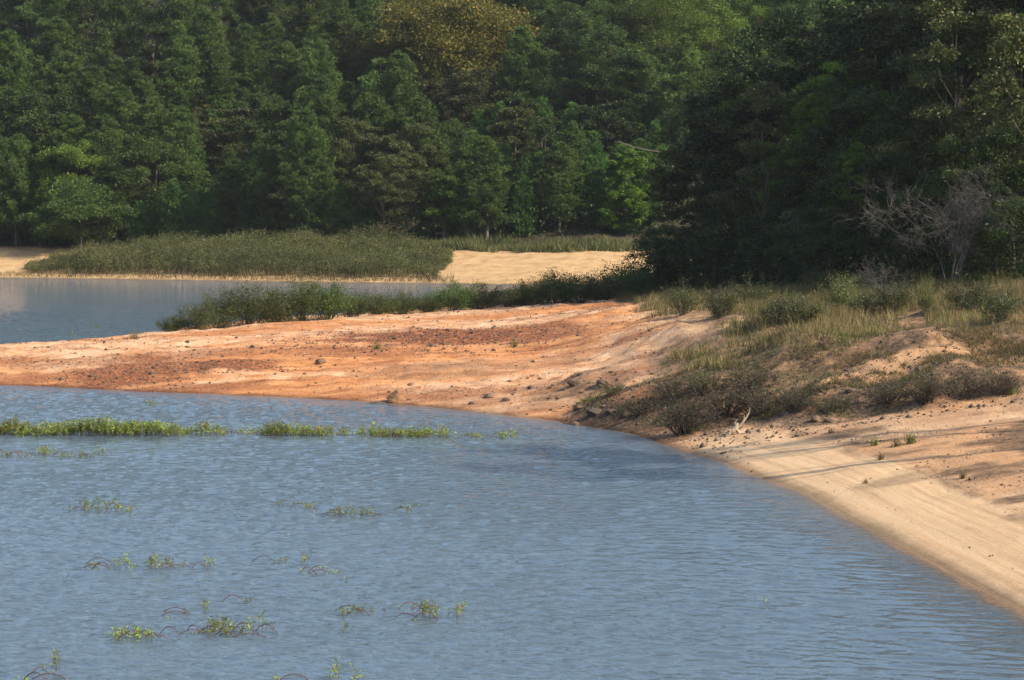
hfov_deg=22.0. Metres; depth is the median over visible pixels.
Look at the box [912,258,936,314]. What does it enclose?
shrub
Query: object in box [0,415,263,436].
water plant
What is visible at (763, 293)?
shrub
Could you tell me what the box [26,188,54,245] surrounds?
young pine
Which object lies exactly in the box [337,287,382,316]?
bush
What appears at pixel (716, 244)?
broadleaf tree
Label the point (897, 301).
shrub
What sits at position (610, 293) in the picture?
bush
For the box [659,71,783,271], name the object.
broadleaf tree
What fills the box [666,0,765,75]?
broadleaf tree
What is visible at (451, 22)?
pine tree
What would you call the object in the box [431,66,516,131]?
broadleaf tree
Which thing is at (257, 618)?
water plant
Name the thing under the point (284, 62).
pine tree
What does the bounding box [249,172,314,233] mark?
broadleaf tree
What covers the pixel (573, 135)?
pine tree
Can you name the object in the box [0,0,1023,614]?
ground
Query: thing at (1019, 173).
broadleaf tree
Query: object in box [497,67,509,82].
young pine
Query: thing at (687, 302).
shrub
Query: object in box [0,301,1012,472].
weeds
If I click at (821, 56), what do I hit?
broadleaf tree
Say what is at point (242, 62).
pine tree
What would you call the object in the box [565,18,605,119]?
pine tree
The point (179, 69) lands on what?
pine tree
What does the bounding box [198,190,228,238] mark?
young pine
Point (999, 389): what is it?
bush
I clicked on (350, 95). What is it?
pine tree
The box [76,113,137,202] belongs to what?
pine tree
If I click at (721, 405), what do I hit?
bush
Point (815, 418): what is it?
stone
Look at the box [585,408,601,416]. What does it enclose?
stone
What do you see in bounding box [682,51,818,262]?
broadleaf tree
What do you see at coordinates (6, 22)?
pine tree
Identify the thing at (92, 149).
pine tree
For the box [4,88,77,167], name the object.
broadleaf tree
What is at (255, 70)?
pine tree
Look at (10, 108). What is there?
pine tree
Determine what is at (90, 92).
pine tree
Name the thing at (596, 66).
broadleaf tree
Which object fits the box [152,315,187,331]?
bush
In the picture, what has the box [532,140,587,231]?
pine tree
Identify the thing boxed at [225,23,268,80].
pine tree
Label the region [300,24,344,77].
pine tree
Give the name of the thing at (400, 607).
water plant
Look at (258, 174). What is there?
young pine
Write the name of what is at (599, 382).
stone
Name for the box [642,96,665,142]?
young pine
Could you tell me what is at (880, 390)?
bush
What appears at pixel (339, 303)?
bush
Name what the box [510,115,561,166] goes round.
broadleaf tree
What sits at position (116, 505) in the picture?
water plant
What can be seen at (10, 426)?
water plant
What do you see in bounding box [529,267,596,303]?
bush
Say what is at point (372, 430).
water plant
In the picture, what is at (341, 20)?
pine tree
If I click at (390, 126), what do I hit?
pine tree
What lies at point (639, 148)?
bare branch
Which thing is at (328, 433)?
water plant
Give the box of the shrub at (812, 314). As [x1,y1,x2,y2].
[780,290,831,322]
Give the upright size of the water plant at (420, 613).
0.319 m
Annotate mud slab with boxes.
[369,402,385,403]
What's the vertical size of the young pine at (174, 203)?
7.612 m
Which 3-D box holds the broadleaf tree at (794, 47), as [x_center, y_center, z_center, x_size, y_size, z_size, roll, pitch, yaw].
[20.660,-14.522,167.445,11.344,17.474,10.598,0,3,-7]
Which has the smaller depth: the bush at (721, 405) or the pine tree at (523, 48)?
the bush at (721, 405)
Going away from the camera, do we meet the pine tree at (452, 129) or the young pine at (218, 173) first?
the pine tree at (452, 129)
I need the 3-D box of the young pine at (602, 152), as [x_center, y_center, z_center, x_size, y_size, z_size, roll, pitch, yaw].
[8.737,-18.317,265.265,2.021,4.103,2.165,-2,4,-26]
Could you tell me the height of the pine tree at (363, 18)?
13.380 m
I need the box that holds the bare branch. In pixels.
[620,142,658,151]
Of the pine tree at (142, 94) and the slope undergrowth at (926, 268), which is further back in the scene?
the pine tree at (142, 94)
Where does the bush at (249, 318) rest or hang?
on the ground at (908, 508)
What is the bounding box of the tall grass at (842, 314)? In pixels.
[610,266,1023,371]
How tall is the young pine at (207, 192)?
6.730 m
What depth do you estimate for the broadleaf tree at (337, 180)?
256.37 m
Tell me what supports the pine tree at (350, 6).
on the ground at (908, 508)
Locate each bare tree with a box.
[834,159,1023,285]
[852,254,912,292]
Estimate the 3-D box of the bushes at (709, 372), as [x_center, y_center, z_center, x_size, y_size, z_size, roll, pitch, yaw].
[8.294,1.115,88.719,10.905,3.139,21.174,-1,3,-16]
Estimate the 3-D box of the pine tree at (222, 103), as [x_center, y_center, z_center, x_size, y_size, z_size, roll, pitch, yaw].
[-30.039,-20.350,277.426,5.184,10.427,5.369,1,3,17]
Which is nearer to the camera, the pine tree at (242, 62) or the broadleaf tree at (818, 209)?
the broadleaf tree at (818, 209)
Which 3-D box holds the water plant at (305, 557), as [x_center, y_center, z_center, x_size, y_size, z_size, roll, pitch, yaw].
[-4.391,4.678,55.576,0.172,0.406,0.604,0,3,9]
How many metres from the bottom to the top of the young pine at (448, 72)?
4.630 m
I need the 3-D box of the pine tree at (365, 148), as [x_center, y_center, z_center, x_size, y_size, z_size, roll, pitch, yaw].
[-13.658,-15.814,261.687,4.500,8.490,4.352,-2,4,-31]
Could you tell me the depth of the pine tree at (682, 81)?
264.13 m
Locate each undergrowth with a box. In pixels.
[0,0,1019,245]
[599,121,1023,297]
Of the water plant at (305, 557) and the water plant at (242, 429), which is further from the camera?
the water plant at (242, 429)
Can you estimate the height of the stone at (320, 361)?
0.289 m
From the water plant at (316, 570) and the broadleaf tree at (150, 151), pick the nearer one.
the water plant at (316, 570)
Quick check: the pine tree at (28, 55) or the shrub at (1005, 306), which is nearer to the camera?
the shrub at (1005, 306)
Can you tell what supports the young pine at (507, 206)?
on the ground at (908, 508)
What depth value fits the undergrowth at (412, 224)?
256.55 m
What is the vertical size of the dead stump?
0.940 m
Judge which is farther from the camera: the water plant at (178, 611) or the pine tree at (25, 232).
the pine tree at (25, 232)
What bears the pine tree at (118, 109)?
on the ground at (908, 508)
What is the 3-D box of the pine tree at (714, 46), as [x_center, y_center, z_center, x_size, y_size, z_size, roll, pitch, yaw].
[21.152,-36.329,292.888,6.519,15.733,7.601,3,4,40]
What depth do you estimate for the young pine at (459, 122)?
271.18 m
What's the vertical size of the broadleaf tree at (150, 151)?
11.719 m
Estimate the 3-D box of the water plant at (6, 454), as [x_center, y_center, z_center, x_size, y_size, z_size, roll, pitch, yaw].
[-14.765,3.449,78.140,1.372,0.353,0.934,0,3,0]
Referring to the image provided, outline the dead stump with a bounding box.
[725,408,749,436]
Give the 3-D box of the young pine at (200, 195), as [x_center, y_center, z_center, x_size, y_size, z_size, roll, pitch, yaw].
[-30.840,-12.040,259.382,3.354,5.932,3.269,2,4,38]
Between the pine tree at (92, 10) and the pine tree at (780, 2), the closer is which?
the pine tree at (780, 2)
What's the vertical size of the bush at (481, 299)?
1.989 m
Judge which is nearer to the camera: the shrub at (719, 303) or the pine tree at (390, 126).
the shrub at (719, 303)
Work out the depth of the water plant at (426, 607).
48.58 m
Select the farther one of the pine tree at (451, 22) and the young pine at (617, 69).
the pine tree at (451, 22)
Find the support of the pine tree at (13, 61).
on the ground at (908, 508)
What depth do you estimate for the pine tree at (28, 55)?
304.48 m
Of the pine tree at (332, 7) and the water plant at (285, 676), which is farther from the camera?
the pine tree at (332, 7)
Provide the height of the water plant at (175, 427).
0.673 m
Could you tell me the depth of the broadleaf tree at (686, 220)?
164.43 m
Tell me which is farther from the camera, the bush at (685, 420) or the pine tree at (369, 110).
the pine tree at (369, 110)
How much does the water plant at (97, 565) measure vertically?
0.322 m
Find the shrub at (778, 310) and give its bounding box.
[754,288,807,324]
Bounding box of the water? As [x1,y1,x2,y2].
[0,278,1023,679]
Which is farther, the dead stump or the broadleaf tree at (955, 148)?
the broadleaf tree at (955, 148)
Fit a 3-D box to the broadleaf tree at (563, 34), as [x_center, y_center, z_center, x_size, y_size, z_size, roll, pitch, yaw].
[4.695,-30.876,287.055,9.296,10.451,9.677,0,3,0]
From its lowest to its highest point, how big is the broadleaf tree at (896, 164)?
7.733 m
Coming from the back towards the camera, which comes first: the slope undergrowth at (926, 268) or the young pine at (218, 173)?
the young pine at (218, 173)
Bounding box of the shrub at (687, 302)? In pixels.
[655,277,716,316]
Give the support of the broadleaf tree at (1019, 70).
on the ground at (908, 508)
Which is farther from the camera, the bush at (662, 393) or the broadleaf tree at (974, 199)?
the broadleaf tree at (974, 199)
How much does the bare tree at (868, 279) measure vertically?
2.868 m
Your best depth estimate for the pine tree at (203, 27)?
297.79 m
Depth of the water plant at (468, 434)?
84.69 m
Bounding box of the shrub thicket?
[23,220,456,277]
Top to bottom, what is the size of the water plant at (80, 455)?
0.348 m
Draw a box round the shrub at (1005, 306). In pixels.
[961,274,1023,323]
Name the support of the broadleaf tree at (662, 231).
on the ground at (908, 508)
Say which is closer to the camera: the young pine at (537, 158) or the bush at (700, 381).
the bush at (700, 381)
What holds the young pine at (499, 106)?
on the ground at (908, 508)
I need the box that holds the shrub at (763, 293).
[726,270,777,304]
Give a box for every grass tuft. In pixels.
[124,328,141,339]
[371,340,381,349]
[510,338,518,346]
[869,437,879,445]
[876,452,884,459]
[890,437,902,446]
[901,431,917,443]
[958,470,966,478]
[1007,385,1017,394]
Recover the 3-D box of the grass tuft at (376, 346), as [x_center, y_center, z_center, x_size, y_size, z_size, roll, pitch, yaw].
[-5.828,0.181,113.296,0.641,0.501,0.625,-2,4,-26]
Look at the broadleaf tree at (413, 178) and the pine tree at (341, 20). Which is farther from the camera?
the pine tree at (341, 20)
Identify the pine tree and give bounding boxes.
[0,2,15,27]
[0,28,40,93]
[0,85,33,139]
[0,133,46,245]
[0,135,18,240]
[7,0,47,42]
[8,80,56,148]
[12,45,42,80]
[22,77,54,115]
[24,154,38,235]
[28,16,83,96]
[28,112,79,225]
[32,0,47,20]
[34,0,93,63]
[40,50,98,128]
[44,114,97,218]
[46,107,71,138]
[60,63,112,135]
[68,0,106,37]
[70,125,117,176]
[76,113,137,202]
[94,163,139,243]
[95,83,143,194]
[100,57,125,92]
[101,0,151,59]
[112,58,147,98]
[120,96,179,212]
[128,79,164,137]
[144,71,173,111]
[148,0,197,88]
[148,105,210,210]
[151,20,208,125]
[164,104,194,141]
[182,5,233,110]
[189,41,244,138]
[193,0,212,9]
[200,98,247,173]
[209,147,249,238]
[221,0,263,39]
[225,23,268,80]
[228,32,261,139]
[237,59,270,117]
[237,93,297,185]
[240,0,286,34]
[251,39,307,133]
[252,119,302,234]
[252,148,290,235]
[255,13,292,68]
[275,107,341,235]
[276,0,329,55]
[288,38,347,113]
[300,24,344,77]
[304,76,346,147]
[305,174,351,237]
[309,6,379,98]
[319,0,359,77]
[322,125,362,223]
[323,107,363,190]
[326,0,357,12]
[336,81,364,111]
[346,91,397,184]
[350,0,384,42]
[354,139,384,214]
[362,118,402,209]
[371,50,426,143]
[389,19,437,89]
[389,96,452,210]
[421,0,467,55]
[428,118,467,175]
[441,130,498,237]
[459,135,513,241]
[485,0,522,49]
[493,24,550,115]
[515,0,558,36]
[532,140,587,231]
[555,120,594,223]
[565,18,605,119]
[575,0,616,30]
[605,0,654,21]
[617,1,655,67]
[646,0,692,66]
[647,35,711,171]
[681,0,731,57]
[687,56,724,156]
[719,0,756,40]
[727,32,768,109]
[750,44,800,153]
[777,0,824,73]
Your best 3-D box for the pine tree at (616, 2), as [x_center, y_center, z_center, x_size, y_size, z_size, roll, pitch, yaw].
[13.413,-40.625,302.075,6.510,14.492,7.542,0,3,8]
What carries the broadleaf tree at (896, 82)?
on the ground at (908, 508)
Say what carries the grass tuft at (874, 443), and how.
on the ground at (908, 508)
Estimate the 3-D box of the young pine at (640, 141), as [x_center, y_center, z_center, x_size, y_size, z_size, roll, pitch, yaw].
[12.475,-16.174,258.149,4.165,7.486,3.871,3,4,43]
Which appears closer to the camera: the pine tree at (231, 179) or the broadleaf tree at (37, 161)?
the pine tree at (231, 179)
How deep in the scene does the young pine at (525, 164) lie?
256.13 m
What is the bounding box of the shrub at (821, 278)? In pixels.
[800,258,846,292]
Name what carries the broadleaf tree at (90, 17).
on the ground at (908, 508)
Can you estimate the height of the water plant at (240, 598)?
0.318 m
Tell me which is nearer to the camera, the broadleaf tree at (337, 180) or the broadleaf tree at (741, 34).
the broadleaf tree at (741, 34)
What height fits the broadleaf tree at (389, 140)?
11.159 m
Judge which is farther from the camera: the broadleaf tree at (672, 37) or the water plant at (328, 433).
the broadleaf tree at (672, 37)
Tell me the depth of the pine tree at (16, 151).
260.49 m
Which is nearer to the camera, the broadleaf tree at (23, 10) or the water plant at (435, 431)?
the water plant at (435, 431)
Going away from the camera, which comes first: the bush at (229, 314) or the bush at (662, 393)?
the bush at (662, 393)
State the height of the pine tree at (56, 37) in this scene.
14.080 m
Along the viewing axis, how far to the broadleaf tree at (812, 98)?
151.97 m
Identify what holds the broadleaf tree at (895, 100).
on the ground at (908, 508)
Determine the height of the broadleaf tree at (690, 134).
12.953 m
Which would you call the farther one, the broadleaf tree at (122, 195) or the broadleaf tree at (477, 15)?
the broadleaf tree at (477, 15)
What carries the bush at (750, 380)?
on the ground at (908, 508)
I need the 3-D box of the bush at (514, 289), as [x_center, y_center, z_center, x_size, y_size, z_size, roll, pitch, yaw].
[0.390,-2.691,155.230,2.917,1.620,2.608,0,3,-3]
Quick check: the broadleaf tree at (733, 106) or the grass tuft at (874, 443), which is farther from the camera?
the broadleaf tree at (733, 106)
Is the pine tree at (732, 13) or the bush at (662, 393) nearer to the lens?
the bush at (662, 393)
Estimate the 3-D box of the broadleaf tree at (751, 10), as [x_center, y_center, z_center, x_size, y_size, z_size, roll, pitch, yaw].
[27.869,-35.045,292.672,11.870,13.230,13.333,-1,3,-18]
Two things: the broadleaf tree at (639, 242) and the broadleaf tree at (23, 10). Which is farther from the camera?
the broadleaf tree at (23, 10)
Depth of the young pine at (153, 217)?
257.70 m
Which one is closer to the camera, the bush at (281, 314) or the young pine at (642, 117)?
the bush at (281, 314)
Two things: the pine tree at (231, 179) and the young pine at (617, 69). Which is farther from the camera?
the young pine at (617, 69)
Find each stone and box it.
[315,358,325,363]
[483,393,493,397]
[567,379,582,385]
[573,404,583,410]
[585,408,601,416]
[596,379,609,387]
[606,409,614,413]
[623,411,630,417]
[810,415,820,421]
[823,418,833,422]
[845,388,855,392]
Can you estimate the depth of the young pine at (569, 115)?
265.45 m
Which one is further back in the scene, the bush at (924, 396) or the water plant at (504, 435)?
the water plant at (504, 435)
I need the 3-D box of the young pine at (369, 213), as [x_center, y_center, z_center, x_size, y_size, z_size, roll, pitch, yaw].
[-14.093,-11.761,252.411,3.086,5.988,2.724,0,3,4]
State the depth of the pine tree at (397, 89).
266.17 m
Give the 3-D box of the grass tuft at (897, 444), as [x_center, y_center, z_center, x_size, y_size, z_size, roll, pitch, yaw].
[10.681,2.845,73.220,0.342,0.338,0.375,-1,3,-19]
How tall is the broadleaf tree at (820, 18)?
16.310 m
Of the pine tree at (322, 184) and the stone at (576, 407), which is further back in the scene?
the pine tree at (322, 184)
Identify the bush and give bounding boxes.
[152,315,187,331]
[166,302,220,329]
[186,286,253,328]
[214,277,291,326]
[246,281,313,322]
[259,272,337,321]
[278,278,359,319]
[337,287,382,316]
[343,293,378,313]
[364,289,399,315]
[372,288,422,314]
[409,295,451,311]
[418,288,452,309]
[432,279,485,310]
[455,278,509,308]
[492,288,532,306]
[500,282,534,305]
[504,273,559,305]
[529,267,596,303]
[545,270,613,302]
[584,270,629,300]
[590,263,653,295]
[595,381,632,396]
[602,273,638,298]
[612,393,663,417]
[614,264,656,293]
[640,373,698,403]
[644,387,729,435]
[673,373,731,394]
[687,383,760,417]
[710,376,796,417]
[714,362,781,392]
[765,385,819,413]
[802,392,855,413]
[854,374,920,406]
[898,372,949,404]
[933,369,995,400]
[974,365,1023,395]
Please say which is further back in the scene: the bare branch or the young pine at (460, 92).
the young pine at (460, 92)
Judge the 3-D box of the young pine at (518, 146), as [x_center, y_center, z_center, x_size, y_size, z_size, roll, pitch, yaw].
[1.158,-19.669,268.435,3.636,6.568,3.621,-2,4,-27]
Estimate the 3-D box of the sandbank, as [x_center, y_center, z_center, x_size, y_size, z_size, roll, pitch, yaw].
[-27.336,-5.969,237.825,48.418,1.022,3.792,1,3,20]
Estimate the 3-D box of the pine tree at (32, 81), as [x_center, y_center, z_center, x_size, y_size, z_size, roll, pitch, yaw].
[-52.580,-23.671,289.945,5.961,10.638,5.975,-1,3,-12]
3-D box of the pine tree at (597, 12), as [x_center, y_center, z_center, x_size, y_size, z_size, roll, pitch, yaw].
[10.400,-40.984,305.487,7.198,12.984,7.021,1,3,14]
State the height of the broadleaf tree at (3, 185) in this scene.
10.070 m
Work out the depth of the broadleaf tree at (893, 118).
137.85 m
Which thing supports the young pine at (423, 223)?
on the ground at (908, 508)
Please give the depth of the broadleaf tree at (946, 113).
132.02 m
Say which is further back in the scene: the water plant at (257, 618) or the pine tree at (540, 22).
the pine tree at (540, 22)
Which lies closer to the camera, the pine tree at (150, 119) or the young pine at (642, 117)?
the pine tree at (150, 119)
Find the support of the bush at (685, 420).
on the ground at (908, 508)
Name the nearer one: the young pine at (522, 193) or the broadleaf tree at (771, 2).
the young pine at (522, 193)
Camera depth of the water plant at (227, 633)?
46.85 m
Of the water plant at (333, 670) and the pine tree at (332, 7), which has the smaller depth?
the water plant at (333, 670)
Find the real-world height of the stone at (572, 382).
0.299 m
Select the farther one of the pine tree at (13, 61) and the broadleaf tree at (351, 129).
the pine tree at (13, 61)
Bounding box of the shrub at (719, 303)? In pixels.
[697,276,749,318]
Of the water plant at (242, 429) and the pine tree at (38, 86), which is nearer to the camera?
the water plant at (242, 429)
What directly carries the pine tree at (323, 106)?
on the ground at (908, 508)
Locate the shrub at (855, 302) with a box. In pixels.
[839,284,890,317]
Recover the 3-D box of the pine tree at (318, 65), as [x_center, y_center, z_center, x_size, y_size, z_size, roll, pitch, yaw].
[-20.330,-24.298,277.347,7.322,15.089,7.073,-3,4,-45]
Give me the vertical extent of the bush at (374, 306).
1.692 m
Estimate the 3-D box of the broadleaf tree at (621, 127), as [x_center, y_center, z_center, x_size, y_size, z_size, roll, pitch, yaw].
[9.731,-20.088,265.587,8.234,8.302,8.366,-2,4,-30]
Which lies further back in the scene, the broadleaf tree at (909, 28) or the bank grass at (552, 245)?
the bank grass at (552, 245)
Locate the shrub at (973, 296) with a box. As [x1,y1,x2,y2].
[935,269,996,311]
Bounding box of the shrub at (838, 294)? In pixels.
[812,264,866,308]
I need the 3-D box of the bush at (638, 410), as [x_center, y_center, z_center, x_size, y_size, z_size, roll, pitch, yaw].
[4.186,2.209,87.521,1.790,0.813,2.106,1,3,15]
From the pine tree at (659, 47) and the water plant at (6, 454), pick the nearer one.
the water plant at (6, 454)
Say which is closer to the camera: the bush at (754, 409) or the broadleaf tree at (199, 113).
the bush at (754, 409)
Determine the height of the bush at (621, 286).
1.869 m
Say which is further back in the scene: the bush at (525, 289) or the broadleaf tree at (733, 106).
the broadleaf tree at (733, 106)
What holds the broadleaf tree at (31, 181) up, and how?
on the ground at (908, 508)
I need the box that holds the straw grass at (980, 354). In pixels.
[670,317,1023,434]
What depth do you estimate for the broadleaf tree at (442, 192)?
247.56 m
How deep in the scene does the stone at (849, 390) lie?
82.19 m
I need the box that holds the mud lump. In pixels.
[386,388,407,402]
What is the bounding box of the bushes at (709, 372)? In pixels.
[572,319,1023,434]
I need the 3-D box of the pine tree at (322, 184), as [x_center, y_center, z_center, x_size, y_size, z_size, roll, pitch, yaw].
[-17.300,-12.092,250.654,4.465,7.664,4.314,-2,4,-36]
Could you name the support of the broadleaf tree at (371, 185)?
on the ground at (908, 508)
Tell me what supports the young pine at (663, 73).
on the ground at (908, 508)
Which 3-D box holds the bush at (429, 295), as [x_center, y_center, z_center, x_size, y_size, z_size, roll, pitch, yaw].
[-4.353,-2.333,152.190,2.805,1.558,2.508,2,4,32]
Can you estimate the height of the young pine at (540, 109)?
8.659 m
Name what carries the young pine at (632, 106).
on the ground at (908, 508)
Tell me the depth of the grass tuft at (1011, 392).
79.70 m
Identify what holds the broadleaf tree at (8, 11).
on the ground at (908, 508)
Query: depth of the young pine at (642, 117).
276.49 m
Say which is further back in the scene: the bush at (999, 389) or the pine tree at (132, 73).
the pine tree at (132, 73)
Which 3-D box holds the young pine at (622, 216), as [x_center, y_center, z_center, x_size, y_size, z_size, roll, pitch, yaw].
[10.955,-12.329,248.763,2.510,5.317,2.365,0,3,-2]
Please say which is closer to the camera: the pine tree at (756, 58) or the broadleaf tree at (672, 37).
the pine tree at (756, 58)
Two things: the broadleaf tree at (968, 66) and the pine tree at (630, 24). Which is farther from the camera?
the pine tree at (630, 24)
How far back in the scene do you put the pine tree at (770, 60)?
262.26 m
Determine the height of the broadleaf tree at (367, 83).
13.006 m
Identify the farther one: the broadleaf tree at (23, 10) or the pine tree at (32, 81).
the broadleaf tree at (23, 10)
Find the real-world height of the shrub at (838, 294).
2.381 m
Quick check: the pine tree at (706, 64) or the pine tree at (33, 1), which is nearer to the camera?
the pine tree at (706, 64)
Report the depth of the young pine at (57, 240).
260.65 m
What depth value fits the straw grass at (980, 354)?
86.57 m
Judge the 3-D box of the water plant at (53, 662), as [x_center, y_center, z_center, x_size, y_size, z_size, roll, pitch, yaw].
[-7.499,5.330,42.819,0.400,0.523,0.721,2,4,32]
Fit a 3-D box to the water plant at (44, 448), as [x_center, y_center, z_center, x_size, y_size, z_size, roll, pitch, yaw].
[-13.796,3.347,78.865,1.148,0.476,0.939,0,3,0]
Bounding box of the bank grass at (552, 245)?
[101,230,683,252]
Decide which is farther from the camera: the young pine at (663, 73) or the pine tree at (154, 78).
the pine tree at (154, 78)
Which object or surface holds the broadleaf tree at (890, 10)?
on the ground at (908, 508)
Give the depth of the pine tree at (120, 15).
319.99 m
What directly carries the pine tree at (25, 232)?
on the ground at (908, 508)
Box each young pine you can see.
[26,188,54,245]
[45,216,69,245]
[65,189,90,245]
[87,199,120,243]
[121,184,141,238]
[125,200,153,242]
[145,195,168,240]
[157,177,188,242]
[176,190,204,240]
[185,148,213,194]
[190,189,207,237]
[198,181,227,235]
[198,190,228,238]
[211,161,225,192]
[233,182,265,238]
[250,168,267,218]
[333,186,355,238]
[350,191,379,236]
[356,64,380,98]
[357,28,384,74]
[412,193,438,238]
[429,98,446,131]
[443,69,456,89]
[446,81,478,126]
[446,117,466,164]
[466,109,490,139]
[472,70,486,104]
[484,101,507,143]
[492,143,515,185]
[495,177,525,232]
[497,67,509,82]
[508,173,538,236]
[509,117,535,166]
[512,156,535,211]
[521,97,557,162]
[526,152,555,229]
[536,69,549,101]
[556,102,588,147]
[573,154,605,225]
[579,130,608,200]
[589,165,625,226]
[599,139,607,171]
[603,57,629,109]
[604,39,618,66]
[605,141,630,182]
[616,182,635,223]
[620,101,649,157]
[626,138,656,183]
[627,64,654,122]
[634,167,661,228]
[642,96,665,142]
[642,120,671,193]
[654,64,669,105]
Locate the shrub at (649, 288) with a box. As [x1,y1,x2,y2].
[632,276,675,298]
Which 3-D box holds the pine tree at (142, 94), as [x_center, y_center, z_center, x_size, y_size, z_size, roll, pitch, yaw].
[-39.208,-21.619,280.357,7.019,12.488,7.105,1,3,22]
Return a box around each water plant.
[0,414,32,434]
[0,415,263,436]
[0,450,34,457]
[13,672,64,679]
[30,444,65,454]
[31,649,60,676]
[60,450,94,457]
[62,497,102,510]
[83,553,135,568]
[86,561,111,569]
[88,497,138,512]
[106,624,179,640]
[144,552,189,569]
[161,419,182,435]
[162,607,189,616]
[179,419,243,433]
[180,624,222,633]
[192,552,215,568]
[201,598,208,611]
[206,614,247,636]
[220,419,347,435]
[220,622,253,635]
[222,594,253,603]
[228,425,257,433]
[233,609,277,636]
[252,556,287,562]
[271,673,307,679]
[290,501,317,508]
[298,565,331,573]
[300,554,308,563]
[314,504,379,516]
[317,423,335,436]
[328,657,341,678]
[335,604,385,615]
[338,427,348,435]
[349,663,364,679]
[351,421,381,435]
[356,426,441,436]
[396,599,450,617]
[397,424,457,437]
[398,601,439,608]
[412,611,437,622]
[452,431,481,436]
[454,600,467,616]
[492,428,518,437]
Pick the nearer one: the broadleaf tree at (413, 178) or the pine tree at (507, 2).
the broadleaf tree at (413, 178)
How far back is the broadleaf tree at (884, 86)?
162.67 m
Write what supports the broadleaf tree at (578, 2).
on the ground at (908, 508)
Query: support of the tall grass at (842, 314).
on the ground at (908, 508)
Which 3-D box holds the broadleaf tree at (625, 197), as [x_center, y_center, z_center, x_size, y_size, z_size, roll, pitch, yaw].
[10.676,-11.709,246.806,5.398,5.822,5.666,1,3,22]
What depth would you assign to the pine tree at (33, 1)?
334.01 m
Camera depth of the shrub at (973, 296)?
99.15 m
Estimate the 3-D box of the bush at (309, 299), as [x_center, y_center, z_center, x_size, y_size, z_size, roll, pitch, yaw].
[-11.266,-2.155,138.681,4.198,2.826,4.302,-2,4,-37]
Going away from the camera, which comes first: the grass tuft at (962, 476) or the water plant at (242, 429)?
the grass tuft at (962, 476)
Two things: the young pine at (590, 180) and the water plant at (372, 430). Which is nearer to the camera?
the water plant at (372, 430)
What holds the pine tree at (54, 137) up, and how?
on the ground at (908, 508)
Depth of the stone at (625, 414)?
87.72 m
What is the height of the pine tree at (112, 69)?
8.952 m
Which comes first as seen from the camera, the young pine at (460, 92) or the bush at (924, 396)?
the bush at (924, 396)
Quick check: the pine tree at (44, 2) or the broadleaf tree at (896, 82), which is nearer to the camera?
the broadleaf tree at (896, 82)
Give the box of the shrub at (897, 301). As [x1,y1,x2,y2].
[867,271,920,313]
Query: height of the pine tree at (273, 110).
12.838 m
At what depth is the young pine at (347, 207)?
252.43 m
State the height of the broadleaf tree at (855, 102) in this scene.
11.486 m
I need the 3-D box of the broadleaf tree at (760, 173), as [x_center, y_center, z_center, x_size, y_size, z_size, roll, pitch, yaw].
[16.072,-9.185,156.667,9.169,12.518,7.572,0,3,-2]
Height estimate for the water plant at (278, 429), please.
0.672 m
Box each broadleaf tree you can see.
[0,0,35,42]
[0,0,65,70]
[0,145,49,241]
[0,156,18,213]
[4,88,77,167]
[13,177,135,249]
[16,142,74,207]
[34,139,105,244]
[60,0,121,64]
[64,23,117,78]
[90,0,156,51]
[105,131,218,212]
[118,2,187,76]
[122,8,166,78]
[187,103,226,184]
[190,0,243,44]
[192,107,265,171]
[232,83,277,152]
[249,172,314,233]
[256,144,343,235]
[312,115,395,222]
[343,154,428,231]
[348,0,391,36]
[348,57,394,114]
[349,0,552,81]
[362,122,447,224]
[369,167,448,236]
[411,63,450,108]
[420,174,476,239]
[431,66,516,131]
[484,98,555,168]
[485,0,560,47]
[498,45,584,129]
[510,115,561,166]
[524,8,581,86]
[538,0,626,51]
[545,51,619,123]
[554,0,590,23]
[572,23,656,135]
[573,99,648,160]
[595,0,737,74]
[596,184,658,234]
[599,143,672,208]
[609,42,680,134]
[621,214,671,291]
[633,210,698,286]
[636,91,769,275]
[644,228,703,294]
[651,213,711,286]
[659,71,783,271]
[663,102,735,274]
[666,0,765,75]
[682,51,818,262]
[683,25,814,219]
[685,212,746,290]
[697,80,787,270]
[703,80,841,252]
[716,0,819,57]
[748,0,901,219]
[753,1,779,19]
[760,0,844,70]
[764,202,838,279]
[777,0,919,178]
[779,1,885,120]
[780,76,924,267]
[782,72,885,262]
[795,60,873,256]
[803,0,947,188]
[808,0,904,138]
[809,85,944,269]
[833,0,967,205]
[833,190,908,278]
[837,147,942,275]
[838,0,924,155]
[849,89,935,260]
[857,48,973,247]
[863,13,957,83]
[868,0,1023,249]
[870,170,958,284]
[878,0,1023,204]
[885,0,1013,86]
[896,0,1017,256]
[905,132,1023,280]
[921,0,1023,196]
[928,0,1023,123]
[932,121,1023,278]
[944,156,1023,231]
[961,12,1023,196]
[963,178,1023,282]
[967,0,1023,71]
[978,10,1023,107]
[1004,165,1023,183]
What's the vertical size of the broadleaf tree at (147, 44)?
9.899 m
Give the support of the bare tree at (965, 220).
on the ground at (908, 508)
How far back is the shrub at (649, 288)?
152.01 m
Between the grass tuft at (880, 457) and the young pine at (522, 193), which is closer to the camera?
the grass tuft at (880, 457)
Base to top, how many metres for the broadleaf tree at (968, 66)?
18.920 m

